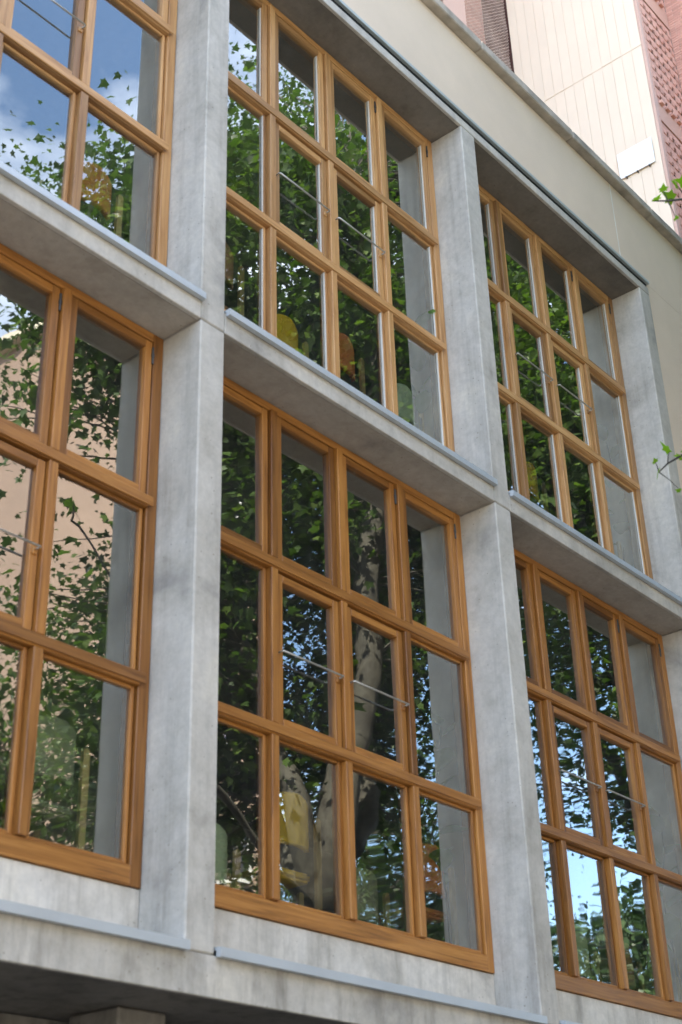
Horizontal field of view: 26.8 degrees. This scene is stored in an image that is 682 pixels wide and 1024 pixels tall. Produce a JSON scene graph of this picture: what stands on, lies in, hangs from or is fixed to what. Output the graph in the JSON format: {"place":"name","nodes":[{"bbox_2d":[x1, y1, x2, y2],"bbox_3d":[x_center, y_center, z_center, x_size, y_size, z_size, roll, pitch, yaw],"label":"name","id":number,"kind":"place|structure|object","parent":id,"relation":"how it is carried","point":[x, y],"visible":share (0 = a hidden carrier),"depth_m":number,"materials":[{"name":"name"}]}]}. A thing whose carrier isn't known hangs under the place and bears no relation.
{"place":"outdoors","nodes":[
{"label":"outdoors","id":0,"kind":"place"},
{"bbox_2d":[0,0,681,1023],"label":"office building","id":1,"kind":"structure","parent":0,"point":[252,566],"depth_m":10.35,"materials":[{"name":"concrete"}]},
{"bbox_2d":[0,715,89,849],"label":"chair","id":2,"kind":"object","parent":1,"relation":"on","point":[55,749],"visible":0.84,"depth_m":7.36,"materials":[{"name":"green wood"}]},
{"bbox_2d":[0,243,162,888],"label":"window","id":3,"kind":"structure","parent":1,"relation":"in","point":[44,452],"depth_m":7.57,"materials":[{"name":"brown wood"}]},
{"bbox_2d":[0,0,177,266],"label":"window","id":4,"kind":"structure","parent":1,"relation":"in","point":[72,82],"depth_m":9.19,"materials":[{"name":"brown wood"}]},
{"bbox_2d":[81,161,122,237],"bbox_3d":[-1.710,-1.675,9.129,0.410,1.160,0.444,-24,-36,34],"label":"chair","id":5,"kind":"object","parent":1,"relation":"on","point":[96,191],"visible":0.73,"depth_m":9.23,"materials":[{"name":"yellow wood"}]},
{"bbox_2d":[215,823,240,889],"bbox_3d":[-0.856,2.202,7.962,0.410,0.880,0.444,-24,-36,34],"label":"chair","id":6,"kind":"object","parent":1,"relation":"on","point":[221,854],"visible":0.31,"depth_m":8.05,"materials":[{"name":"green plastic"}]},
{"bbox_2d":[224,241,243,316],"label":"chair","id":7,"kind":"object","parent":1,"relation":"on","point":[229,267],"visible":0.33,"depth_m":10.07,"materials":[{"name":"green wood"}]},
{"bbox_2d":[227,791,322,910],"bbox_3d":[-0.405,2.307,8.512,0.410,1.210,0.444,-24,-36,34],"label":"chair","id":8,"kind":"object","parent":1,"relation":"on","point":[294,826],"visible":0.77,"depth_m":8.59,"materials":[{"name":"yellow wood"}]},
{"bbox_2d":[277,314,308,357],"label":"chair","id":9,"kind":"object","parent":1,"relation":"on","point":[287,333],"visible":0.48,"depth_m":10.36,"materials":[{"name":"yellow plastic"}]},
{"bbox_2d":[224,0,454,451],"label":"window","id":10,"kind":"structure","parent":1,"relation":"in","point":[263,105],"depth_m":11.08,"materials":[{"name":"brown wood"}]},
{"bbox_2d":[296,868,390,927],"bbox_3d":[0.022,2.686,8.866,0.410,0.870,0.444,-24,-36,34],"label":"chair","id":11,"kind":"object","parent":1,"relation":"on","point":[367,895],"visible":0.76,"depth_m":8.92,"materials":[{"name":"green plastic"}]},
{"bbox_2d":[339,332,365,394],"bbox_3d":[-0.102,-0.789,10.782,0.410,1.140,0.444,-24,-36,34],"label":"chair","id":12,"kind":"object","parent":1,"relation":"on","point":[347,359],"visible":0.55,"depth_m":10.89,"materials":[{"name":"orange wood"}]},
{"bbox_2d":[214,376,494,973],"bbox_3d":[-0.018,1.008,9.094,0.199,3.371,2.852,-24,-36,34],"label":"window","id":13,"kind":"structure","parent":1,"relation":"in","point":[275,572],"depth_m":9.10,"materials":[{"name":"brown wood"}]},
{"bbox_2d":[397,383,424,432],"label":"chair","id":14,"kind":"object","parent":1,"relation":"on","point":[406,411],"visible":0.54,"depth_m":11.31,"materials":[{"name":"green plastic"}]},
{"bbox_2d":[395,309,435,430],"bbox_3d":[0.651,-0.804,11.506,0.432,1.833,0.582,22,-37,-36],"label":"potted plant","id":15,"kind":"object","parent":1,"relation":"on","point":[412,355],"visible":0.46,"depth_m":11.65,"materials":[{"name":"green plant"}]},
{"bbox_2d":[379,843,458,945],"bbox_3d":[0.486,2.811,9.422,0.410,1.170,0.444,-24,-36,34],"label":"chair","id":16,"kind":"object","parent":1,"relation":"on","point":[433,883],"visible":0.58,"depth_m":9.49,"materials":[{"name":"wood"}]},
{"bbox_2d":[416,708,467,943],"bbox_3d":[0.653,2.326,9.698,0.575,2.277,0.505,-24,-36,34],"label":"potted plant","id":17,"kind":"object","parent":1,"relation":"on","point":[441,858],"visible":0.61,"depth_m":9.75,"materials":[{"name":"green plant"}]},
{"bbox_2d":[526,461,548,511],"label":"chair","id":18,"kind":"object","parent":1,"relation":"on","point":[532,482],"visible":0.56,"depth_m":12.57,"materials":[{"name":"yellow plastic"}]},
{"bbox_2d":[478,184,652,578],"bbox_3d":[1.873,-1.211,12.996,0.199,3.371,2.852,-24,-36,34],"label":"window","id":19,"kind":"structure","parent":1,"relation":"in","point":[590,314],"depth_m":13.22,"materials":[{"name":"brown wood"}]},
{"bbox_2d":[552,931,600,981],"bbox_3d":[1.642,3.571,10.537,0.410,0.870,0.444,-24,-36,34],"label":"chair","id":20,"kind":"object","parent":1,"relation":"on","point":[583,955],"visible":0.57,"depth_m":10.59,"materials":[{"name":"green plastic"}]},
{"bbox_2d":[514,549,681,1019],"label":"window","id":21,"kind":"structure","parent":1,"relation":"in","point":[548,703],"depth_m":11.13,"materials":[{"name":"brown wood"}]},
{"bbox_2d":[582,424,629,560],"bbox_3d":[2.638,0.171,13.642,0.521,2.110,0.565,-24,-36,34],"label":"potted plant","id":22,"kind":"object","parent":1,"relation":"on","point":[619,527],"visible":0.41,"depth_m":13.89,"materials":[{"name":"green plant"}]},
{"bbox_2d":[592,521,622,559],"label":"chair","id":23,"kind":"object","parent":1,"relation":"on","point":[619,549],"visible":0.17,"depth_m":13.42,"materials":[{"name":"grey plastic"}]},
{"bbox_2d":[589,942,645,992],"bbox_3d":[2.064,3.794,10.978,0.410,0.890,0.444,-24,-36,34],"label":"chair","id":24,"kind":"object","parent":1,"relation":"on","point":[629,966],"visible":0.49,"depth_m":11.05,"materials":[{"name":"green wood"}]},
{"bbox_2d":[629,800,681,986],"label":"potted plant","id":25,"kind":"object","parent":1,"relation":"on","point":[672,924],"visible":0.63,"depth_m":11.78,"materials":[{"name":"green plant"}]},
{"bbox_2d":[634,939,681,1002],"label":"chair","id":26,"kind":"object","parent":1,"relation":"on","point":[648,979],"visible":0.22,"depth_m":11.47,"materials":[{"name":"green wood"}]},
{"bbox_2d":[441,0,681,237],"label":"apartment tower","id":27,"kind":"structure","parent":0,"point":[602,79],"depth_m":22.82,"materials":[{"name":"beige paint"}]},
{"bbox_2d":[652,176,681,492],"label":"plane tree","id":28,"kind":"object","parent":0,"point":[670,196],"visible":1,"depth_m":8.60,"materials":[{"name":"green plant"}]}
]}

